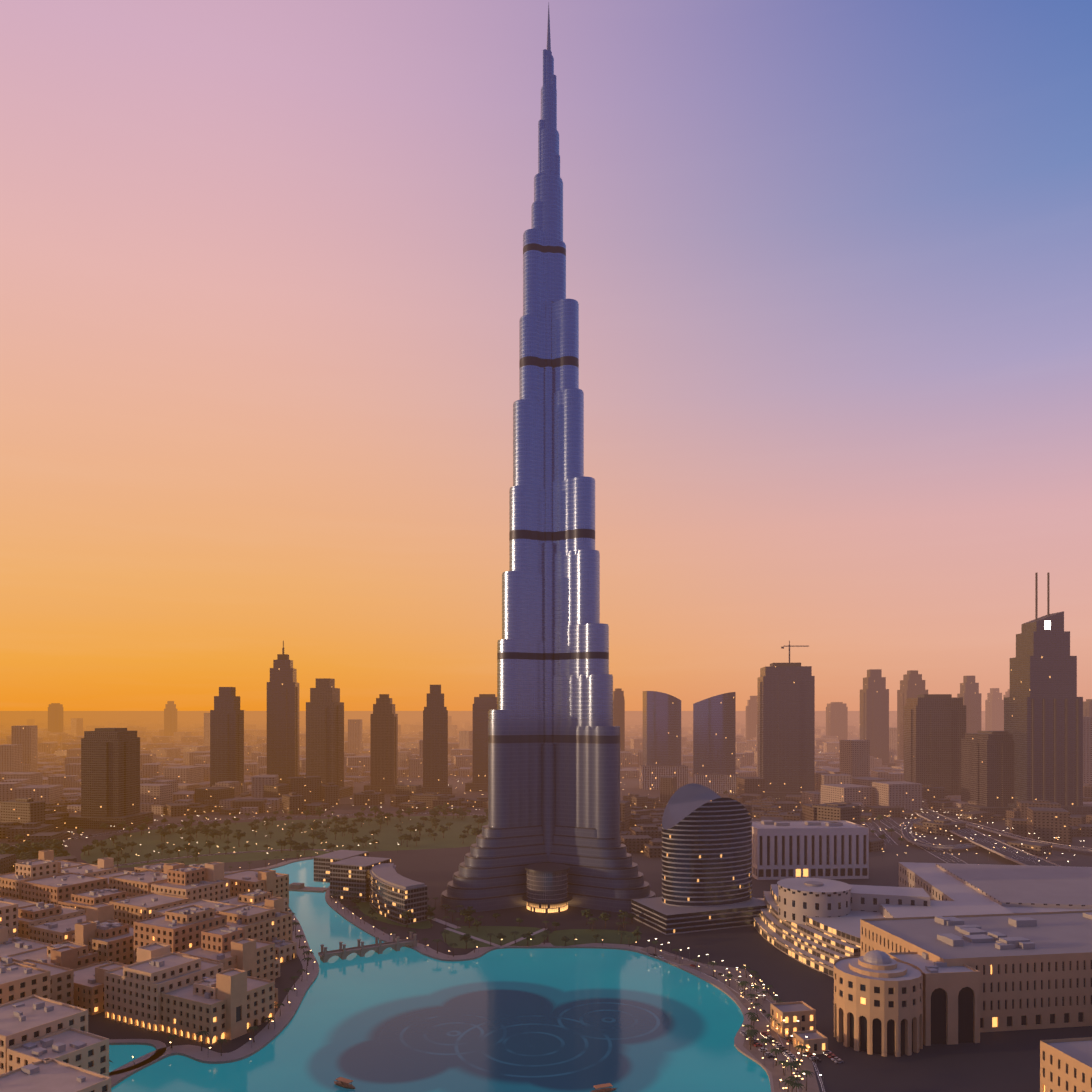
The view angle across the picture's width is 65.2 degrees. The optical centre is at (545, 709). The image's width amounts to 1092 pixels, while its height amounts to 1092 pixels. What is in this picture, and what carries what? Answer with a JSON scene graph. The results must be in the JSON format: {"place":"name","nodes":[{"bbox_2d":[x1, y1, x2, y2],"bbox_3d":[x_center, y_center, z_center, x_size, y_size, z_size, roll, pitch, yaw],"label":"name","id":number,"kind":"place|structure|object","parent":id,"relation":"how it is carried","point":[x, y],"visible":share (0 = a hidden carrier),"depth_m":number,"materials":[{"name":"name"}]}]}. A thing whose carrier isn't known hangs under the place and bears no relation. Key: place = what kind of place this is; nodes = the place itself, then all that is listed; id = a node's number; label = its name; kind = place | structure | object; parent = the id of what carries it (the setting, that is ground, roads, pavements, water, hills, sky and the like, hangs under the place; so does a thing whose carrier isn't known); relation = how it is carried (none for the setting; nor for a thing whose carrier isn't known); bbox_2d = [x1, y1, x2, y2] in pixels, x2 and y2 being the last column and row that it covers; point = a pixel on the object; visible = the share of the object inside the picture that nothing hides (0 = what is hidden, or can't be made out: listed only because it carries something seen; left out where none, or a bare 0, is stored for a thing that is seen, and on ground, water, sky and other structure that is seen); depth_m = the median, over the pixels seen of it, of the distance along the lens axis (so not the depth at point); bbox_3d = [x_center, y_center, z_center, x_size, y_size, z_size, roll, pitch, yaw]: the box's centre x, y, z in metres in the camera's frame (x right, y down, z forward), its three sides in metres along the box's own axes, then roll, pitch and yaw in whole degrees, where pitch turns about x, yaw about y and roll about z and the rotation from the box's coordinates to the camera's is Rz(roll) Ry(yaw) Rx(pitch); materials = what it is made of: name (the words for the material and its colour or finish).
{"place":"outdoors","nodes":[
{"label":"outdoors","id":0,"kind":"place"},
{"bbox_2d":[67,728,152,829],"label":"residential tower","id":1,"kind":"structure","parent":0,"point":[110,777],"depth_m":1310.33,"materials":[{"name":"brown"}]},
{"bbox_2d":[114,849,333,866],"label":"park road","id":2,"kind":"structure","parent":0,"point":[214,854],"depth_m":1072.92,"materials":[{"name":"grey asphalt"}]},
{"bbox_2d":[14,813,485,846],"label":"boulevard road","id":3,"kind":"structure","parent":0,"point":[107,833],"depth_m":1400.57,"materials":[{"name":"grey asphalt"}]},
{"bbox_2d":[27,816,640,948],"bbox_3d":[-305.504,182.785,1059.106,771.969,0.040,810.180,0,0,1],"label":"park lawn","id":4,"kind":"structure","parent":0,"point":[387,836],"depth_m":1135.55,"materials":[{"name":"green plant"}]},
{"bbox_2d":[364,694,403,793],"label":"residential tower","id":5,"kind":"structure","parent":0,"point":[384,747],"depth_m":1854.50,"materials":[{"name":"brown"}]},
{"bbox_2d":[354,778,472,782],"bbox_3d":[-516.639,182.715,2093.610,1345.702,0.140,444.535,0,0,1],"label":"road","id":6,"kind":"structure","parent":0,"point":[413,780],"depth_m":2185.87,"materials":[{"name":"grey asphalt"}]},
{"bbox_2d":[421,685,451,794],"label":"residential tower","id":7,"kind":"structure","parent":0,"point":[435,745],"depth_m":1801.64,"materials":[{"name":"brown"}]},
{"bbox_2d":[109,859,770,1091],"bbox_3d":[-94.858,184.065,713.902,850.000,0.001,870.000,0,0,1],"label":"lake water","id":8,"kind":"structure","parent":0,"point":[403,1019],"depth_m":490.20,"materials":[{"name":"teal liquid"}]},
{"bbox_2d":[334,1077,354,1088],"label":"boat","id":9,"kind":"object","parent":8,"relation":"in","point":[342,1082],"visible":1,"depth_m":415.64,"materials":[{"name":"brown wood"}]},
{"bbox_2d":[591,1083,616,1091],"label":"boat","id":10,"kind":"object","parent":8,"relation":"on","point":[603,1086],"visible":1,"depth_m":409.77,"materials":[{"name":"brown wood"}]},
{"bbox_2d":[109,858,770,1087],"bbox_3d":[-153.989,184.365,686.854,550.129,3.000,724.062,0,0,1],"label":"lake quay wall","id":11,"kind":"structure","parent":0,"point":[242,1058],"depth_m":545.01,"materials":[{"name":"stone"}]},
{"bbox_2d":[109,857,773,1091],"bbox_3d":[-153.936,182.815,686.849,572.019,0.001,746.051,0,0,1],"label":"lake promenade pavement","id":12,"kind":"structure","parent":0,"point":[264,1035],"depth_m":531.68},
{"bbox_2d":[194,1031,208,1050],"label":"palm tree","id":13,"kind":"object","parent":12,"relation":"on","point":[201,1032],"visible":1,"depth_m":455.80,"materials":[{"name":"green plant"}]},
{"bbox_2d":[289,882,329,892],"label":"bridge","id":14,"kind":"structure","parent":12,"relation":"on","point":[298,887],"depth_m":864.92,"materials":[{"name":"stone"}]},
{"bbox_2d":[521,931,534,945],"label":"tree","id":15,"kind":"object","parent":12,"relation":"on","point":[528,935],"visible":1,"depth_m":657.90,"materials":[{"name":"green plant"}]},
{"bbox_2d":[744,1032,757,1049],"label":"palm tree","id":16,"kind":"object","parent":12,"relation":"on","point":[750,1033],"visible":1,"depth_m":457.57,"materials":[{"name":"green plant"}]},
{"bbox_2d":[758,1038,770,1055],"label":"palm tree","id":17,"kind":"object","parent":12,"relation":"on","point":[764,1040],"visible":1,"depth_m":449.83,"materials":[{"name":"green plant"}]},
{"bbox_2d":[770,1049,783,1065],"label":"palm tree","id":18,"kind":"object","parent":12,"relation":"on","point":[776,1051],"visible":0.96,"depth_m":436.49,"materials":[{"name":"green plant"}]},
{"bbox_2d":[783,1062,799,1075],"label":"palm tree","id":19,"kind":"object","parent":12,"relation":"on","point":[793,1065],"visible":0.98,"depth_m":415.42,"materials":[{"name":"green plant"}]},
{"bbox_2d":[785,1076,799,1091],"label":"palm tree","id":20,"kind":"object","parent":12,"relation":"on","point":[793,1078],"visible":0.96,"depth_m":403.08,"materials":[{"name":"green plant"}]},
{"bbox_2d":[465,694,496,791],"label":"residential tower","id":21,"kind":"structure","parent":0,"point":[483,704],"depth_m":1901.33,"materials":[{"name":"brown"}]},
{"bbox_2d":[0,711,1091,1091],"bbox_3d":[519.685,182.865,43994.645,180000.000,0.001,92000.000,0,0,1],"label":"ground","id":22,"kind":"structure","parent":0,"point":[1002,1061],"depth_m":668.58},
{"bbox_2d":[13,845,27,854],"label":"tree","id":23,"kind":"object","parent":22,"relation":"on","point":[20,849],"visible":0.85,"depth_m":1016.31,"materials":[{"name":"green plant"}]},
{"bbox_2d":[28,842,45,850],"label":"tree","id":24,"kind":"object","parent":22,"relation":"on","point":[37,846],"visible":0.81,"depth_m":1023.21,"materials":[{"name":"green plant"}]},
{"bbox_2d":[0,962,110,1091],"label":"low-rise buildings","id":25,"kind":"structure","parent":22,"relation":"on","point":[47,1044],"depth_m":399.78,"materials":[{"name":"stone"}]},
{"bbox_2d":[48,703,62,731],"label":"residential tower","id":26,"kind":"structure","parent":22,"relation":"on","point":[55,717],"depth_m":4836.34,"materials":[{"name":"brown"}]},
{"bbox_2d":[51,842,63,849],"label":"tree","id":27,"kind":"object","parent":22,"relation":"on","point":[54,845],"visible":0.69,"depth_m":1042.51,"materials":[{"name":"green plant"}]},
{"bbox_2d":[56,849,69,855],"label":"tree","id":28,"kind":"object","parent":22,"relation":"on","point":[65,853],"visible":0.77,"depth_m":1011.34,"materials":[{"name":"green plant"}]},
{"bbox_2d":[96,840,106,852],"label":"tree","id":29,"kind":"object","parent":22,"relation":"on","point":[102,843],"visible":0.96,"depth_m":1084.71,"materials":[{"name":"green plant"}]},
{"bbox_2d":[103,848,115,857],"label":"tree","id":30,"kind":"object","parent":22,"relation":"on","point":[109,852],"visible":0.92,"depth_m":1016.90,"materials":[{"name":"green plant"}]},
{"bbox_2d":[113,843,125,855],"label":"tree","id":31,"kind":"object","parent":22,"relation":"on","point":[118,847],"visible":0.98,"depth_m":1057.99,"materials":[{"name":"green plant"}]},
{"bbox_2d":[0,850,296,1044],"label":"low-rise buildings","id":32,"kind":"structure","parent":22,"relation":"on","point":[190,951],"depth_m":590.84,"materials":[{"name":"stone"}]},
{"bbox_2d":[164,701,176,735],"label":"residential tower","id":33,"kind":"structure","parent":22,"relation":"on","point":[170,719],"depth_m":5232.41,"materials":[{"name":"brown"}]},
{"bbox_2d":[181,844,193,857],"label":"tree","id":34,"kind":"object","parent":22,"relation":"on","point":[188,847],"visible":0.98,"depth_m":1043.14,"materials":[{"name":"green plant"}]},
{"bbox_2d":[203,840,215,853],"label":"tree","id":35,"kind":"object","parent":22,"relation":"on","point":[209,844],"visible":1,"depth_m":1075.14,"materials":[{"name":"green plant"}]},
{"bbox_2d":[208,829,218,837],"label":"tree","id":36,"kind":"object","parent":22,"relation":"on","point":[212,833],"visible":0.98,"depth_m":1158.63,"materials":[{"name":"green plant"}]},
{"bbox_2d":[210,687,248,792],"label":"residential tower","id":37,"kind":"structure","parent":22,"relation":"on","point":[226,738],"depth_m":1658.02,"materials":[{"name":"brown"}]},
{"bbox_2d":[232,830,245,846],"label":"tree","id":38,"kind":"object","parent":22,"relation":"on","point":[238,835],"visible":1,"depth_m":1128.69,"materials":[{"name":"green plant"}]},
{"bbox_2d":[276,839,287,852],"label":"tree","id":39,"kind":"object","parent":22,"relation":"on","point":[281,842],"visible":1,"depth_m":1084.50,"materials":[{"name":"green plant"}]},
{"bbox_2d":[267,641,298,782],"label":"residential tower","id":40,"kind":"structure","parent":22,"relation":"on","point":[283,724],"depth_m":1806.53,"materials":[{"name":"brown"}]},
{"bbox_2d":[286,838,296,850],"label":"tree","id":41,"kind":"object","parent":22,"relation":"on","point":[290,841],"visible":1,"depth_m":1095.13,"materials":[{"name":"green plant"}]},
{"bbox_2d":[286,823,298,836],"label":"tree","id":42,"kind":"object","parent":22,"relation":"on","point":[292,827],"visible":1,"depth_m":1219.08,"materials":[{"name":"green plant"}]},
{"bbox_2d":[291,844,303,856],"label":"tree","id":43,"kind":"object","parent":22,"relation":"on","point":[296,847],"visible":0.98,"depth_m":1055.86,"materials":[{"name":"green plant"}]},
{"bbox_2d":[309,821,320,828],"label":"tree","id":44,"kind":"object","parent":22,"relation":"on","point":[315,825],"visible":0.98,"depth_m":1230.87,"materials":[{"name":"green plant"}]},
{"bbox_2d":[316,834,327,845],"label":"tree","id":45,"kind":"object","parent":22,"relation":"on","point":[321,837],"visible":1,"depth_m":1135.01,"materials":[{"name":"green plant"}]},
{"bbox_2d":[306,678,352,798],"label":"residential tower","id":46,"kind":"structure","parent":22,"relation":"on","point":[325,733],"depth_m":1759.10,"materials":[{"name":"brown"}]},
{"bbox_2d":[329,826,340,839],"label":"tree","id":47,"kind":"object","parent":22,"relation":"on","point":[335,830],"visible":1,"depth_m":1191.62,"materials":[{"name":"green plant"}]},
{"bbox_2d":[318,932,418,962],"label":"bridge","id":48,"kind":"structure","parent":22,"relation":"on","point":[362,950],"depth_m":639.94,"materials":[{"name":"stone"}]},
{"bbox_2d":[314,850,426,924],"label":"waterfront building","id":49,"kind":"structure","parent":22,"relation":"on","point":[385,888],"depth_m":808.81,"materials":[{"name":"beige concrete"}]},
{"bbox_2d":[401,833,412,846],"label":"tree","id":50,"kind":"object","parent":22,"relation":"on","point":[405,836],"visible":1,"depth_m":1128.26,"materials":[{"name":"green plant"}]},
{"bbox_2d":[401,910,413,927],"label":"tree","id":51,"kind":"object","parent":22,"relation":"on","point":[406,913],"visible":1,"depth_m":712.85,"materials":[{"name":"green plant"}]},
{"bbox_2d":[437,825,447,837],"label":"tree","id":52,"kind":"object","parent":22,"relation":"on","point":[442,827],"visible":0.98,"depth_m":1208.12,"materials":[{"name":"green plant"}]},
{"bbox_2d":[459,934,472,948],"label":"tree","id":53,"kind":"object","parent":22,"relation":"on","point":[465,937],"visible":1,"depth_m":648.46,"materials":[{"name":"green plant"}]},
{"bbox_2d":[459,909,472,922],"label":"tree","id":54,"kind":"object","parent":22,"relation":"on","point":[463,912],"visible":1,"depth_m":727.96,"materials":[{"name":"green plant"}]},
{"bbox_2d":[464,916,474,927],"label":"tree","id":55,"kind":"object","parent":22,"relation":"on","point":[469,918],"visible":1,"depth_m":711.98,"materials":[{"name":"green plant"}]},
{"bbox_2d":[471,827,481,835],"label":"tree","id":56,"kind":"object","parent":22,"relation":"on","point":[476,830],"visible":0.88,"depth_m":1164.80,"materials":[{"name":"green plant"}]},
{"bbox_2d":[70,813,954,1073],"bbox_3d":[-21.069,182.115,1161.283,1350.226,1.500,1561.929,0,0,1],"label":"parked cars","id":57,"kind":"object","parent":22,"relation":"on","point":[812,1057],"visible":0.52,"depth_m":460.26,"materials":[{"name":"multicoloured paint"}]},
{"bbox_2d":[0,710,1091,814],"bbox_3d":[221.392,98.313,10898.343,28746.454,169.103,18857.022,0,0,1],"label":"distant city blocks","id":58,"kind":"structure","parent":22,"relation":"on","point":[39,761],"depth_m":2353.81,"materials":[{"name":"beige concrete"}]},
{"bbox_2d":[0,776,1091,873],"bbox_3d":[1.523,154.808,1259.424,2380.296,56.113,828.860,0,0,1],"label":"low-rise buildings","id":59,"kind":"structure","parent":22,"relation":"on","point":[640,826],"depth_m":1371.22,"materials":[{"name":"beige concrete"}]},
{"bbox_2d":[522,863,571,912],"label":"entrance pavilion","id":60,"kind":"structure","parent":22,"relation":"on","point":[547,887],"depth_m":767.99,"materials":[{"name":"grey glass"}]},
{"bbox_2d":[69,731,1084,1088],"bbox_3d":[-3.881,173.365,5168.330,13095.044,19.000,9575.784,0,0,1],"label":"street lamp posts","id":61,"kind":"object","parent":22,"relation":"on","point":[689,949],"visible":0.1,"depth_m":1040.06,"materials":[{"name":"grey metal"}]},
{"bbox_2d":[581,909,592,924],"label":"tree","id":62,"kind":"object","parent":22,"relation":"on","point":[586,912],"visible":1,"depth_m":722.36,"materials":[{"name":"green plant"}]},
{"bbox_2d":[599,912,610,927],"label":"tree","id":63,"kind":"object","parent":22,"relation":"on","point":[604,915],"visible":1,"depth_m":711.48,"materials":[{"name":"green plant"}]},
{"bbox_2d":[613,688,624,750],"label":"residential tower","id":64,"kind":"structure","parent":22,"relation":"on","point":[618,708],"depth_m":2598.40,"materials":[{"name":"brown"}]},
{"bbox_2d":[639,765,739,793],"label":"podium","id":65,"kind":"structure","parent":22,"relation":"on","point":[650,776],"depth_m":1943.06,"materials":[{"name":"grey"}]},
{"bbox_2d":[631,783,766,934],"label":"hotel building","id":66,"kind":"structure","parent":22,"relation":"on","point":[706,858],"depth_m":721.54,"materials":[{"name":"grey glass"}]},
{"bbox_2d":[746,696,756,741],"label":"residential tower","id":67,"kind":"structure","parent":22,"relation":"on","point":[751,715],"depth_m":4194.22,"materials":[{"name":"grey"}]},
{"bbox_2d":[757,663,814,800],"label":"residential tower","id":68,"kind":"structure","parent":22,"relation":"on","point":[785,729],"depth_m":1698.23,"materials":[{"name":"brown"}]},
{"bbox_2d":[781,641,808,662],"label":"tower crane mast","id":69,"kind":"object","parent":68,"relation":"on","point":[789,646],"visible":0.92,"depth_m":1740.69,"materials":[{"name":"grey metal"}]},
{"bbox_2d":[789,1082,804,1091],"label":"palm tree","id":70,"kind":"object","parent":22,"relation":"on","point":[796,1084],"visible":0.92,"depth_m":399.17,"materials":[{"name":"green plant"}]},
{"bbox_2d":[795,1045,806,1061],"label":"palm tree","id":71,"kind":"object","parent":22,"relation":"on","point":[800,1046],"visible":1,"depth_m":441.50,"materials":[{"name":"green plant"}]},
{"bbox_2d":[800,1070,814,1090],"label":"palm tree","id":72,"kind":"object","parent":22,"relation":"on","point":[806,1072],"visible":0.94,"depth_m":408.08,"materials":[{"name":"green plant"}]},
{"bbox_2d":[754,884,884,977],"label":"terraced building","id":73,"kind":"structure","parent":22,"relation":"on","point":[822,944],"depth_m":627.05,"materials":[{"name":"beige concrete"}]},
{"bbox_2d":[826,702,847,740],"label":"residential tower","id":74,"kind":"structure","parent":22,"relation":"on","point":[836,718],"depth_m":3987.31,"materials":[{"name":"grey"}]},
{"bbox_2d":[860,669,894,767],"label":"residential tower","id":75,"kind":"structure","parent":22,"relation":"on","point":[874,710],"depth_m":2590.72,"materials":[{"name":"grey"}]},
{"bbox_2d":[834,950,979,1056],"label":"rotunda building","id":76,"kind":"structure","parent":22,"relation":"on","point":[897,1004],"depth_m":463.31,"materials":[{"name":"beige stone"}]},
{"bbox_2d":[897,670,927,759],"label":"residential tower","id":77,"kind":"structure","parent":22,"relation":"on","point":[912,683],"depth_m":2707.47,"materials":[{"name":"grey"}]},
{"bbox_2d":[771,910,1091,1091],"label":"mall wings","id":78,"kind":"object","parent":22,"relation":"on","point":[1035,969],"visible":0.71,"depth_m":490.16},
{"bbox_2d":[904,694,965,795],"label":"residential tower","id":79,"kind":"structure","parent":22,"relation":"on","point":[934,729],"depth_m":1604.42,"materials":[{"name":"brown"}]},
{"bbox_2d":[957,676,980,732],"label":"residential tower","id":80,"kind":"structure","parent":22,"relation":"on","point":[970,694],"depth_m":2785.40,"materials":[{"name":"grey"}]},
{"bbox_2d":[961,731,1013,818],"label":"residential tower","id":81,"kind":"structure","parent":22,"relation":"on","point":[987,770],"depth_m":1442.58,"materials":[{"name":"grey"}]},
{"bbox_2d":[985,688,1003,730],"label":"residential tower","id":82,"kind":"structure","parent":22,"relation":"on","point":[994,711],"depth_m":4178.34,"materials":[{"name":"grey"}]},
{"bbox_2d":[1004,572,1091,815],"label":"skyscraper","id":83,"kind":"structure","parent":22,"relation":"on","point":[1043,714],"depth_m":1405.53,"materials":[{"name":"brown"}]},
{"bbox_2d":[1083,699,1091,716],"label":"residential tower","id":84,"kind":"structure","parent":22,"relation":"on","point":[1087,707],"depth_m":2394.45,"materials":[{"name":"grey"}]},
{"bbox_2d":[0,804,1091,860],"bbox_3d":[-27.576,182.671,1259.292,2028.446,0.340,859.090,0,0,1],"label":"plots ground","id":85,"kind":"structure","parent":0,"point":[339,809],"depth_m":1478.50,"materials":[{"name":"brown soil"}]},
{"bbox_2d":[0,0,1091,710],"label":"sky","id":86,"kind":"structure","parent":0,"point":[829,262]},
{"bbox_2d":[441,3,655,912],"bbox_3d":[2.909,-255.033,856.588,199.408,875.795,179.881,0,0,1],"label":"skyscraper","id":87,"kind":"structure","parent":0,"point":[553,764],"depth_m":809.88,"materials":[{"name":"silver metal"}]},
{"bbox_2d":[643,691,680,764],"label":"blue glass tower","id":88,"kind":"structure","parent":0,"point":[661,728],"depth_m":2002.89,"materials":[{"name":"grey"}]},
{"bbox_2d":[693,692,735,782],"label":"blue glass tower","id":89,"kind":"structure","parent":0,"point":[714,734],"depth_m":1897.26,"materials":[{"name":"grey"}]},
{"bbox_2d":[640,946,819,1091],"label":"waterfront promenade","id":90,"kind":"structure","parent":0,"point":[761,1025],"depth_m":492.87,"materials":[{"name":"stone"}]},
{"bbox_2d":[716,965,809,1091],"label":"plaza lamp posts","id":91,"kind":"object","parent":90,"relation":"on","point":[796,1075],"visible":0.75,"depth_m":454.45,"materials":[{"name":"grey metal"}]},
{"bbox_2d":[647,951,824,1091],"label":"railing","id":92,"kind":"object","parent":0,"point":[820,1084],"depth_m":488.01,"materials":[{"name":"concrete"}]},
{"bbox_2d":[664,797,897,844],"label":"boulevard road","id":93,"kind":"structure","parent":0,"point":[876,828],"depth_m":1264.30,"materials":[{"name":"grey asphalt"}]},
{"bbox_2d":[752,820,868,879],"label":"office building","id":94,"kind":"structure","parent":0,"point":[781,850],"depth_m":917.86,"materials":[{"name":"concrete"}]},
{"bbox_2d":[875,817,967,863],"bbox_3d":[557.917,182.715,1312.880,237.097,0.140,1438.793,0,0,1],"label":"highway road","id":95,"kind":"structure","parent":0,"point":[943,855],"depth_m":1111.15,"materials":[{"name":"grey asphalt"}]},
{"bbox_2d":[777,862,1091,924],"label":"mall roof blocks","id":96,"kind":"structure","parent":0,"point":[934,889],"depth_m":675.85,"materials":[{"name":"beige concrete"}]},
{"bbox_2d":[831,761,1059,865],"bbox_3d":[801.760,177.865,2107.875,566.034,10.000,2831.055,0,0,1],"label":"highway road","id":97,"kind":"structure","parent":0,"point":[1013,854],"depth_m":1080.01,"materials":[{"name":"grey asphalt"}]},
{"bbox_2d":[901,817,1091,851],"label":"ramp road","id":98,"kind":"structure","parent":0,"point":[907,834],"depth_m":1157.65,"materials":[{"name":"grey asphalt"}]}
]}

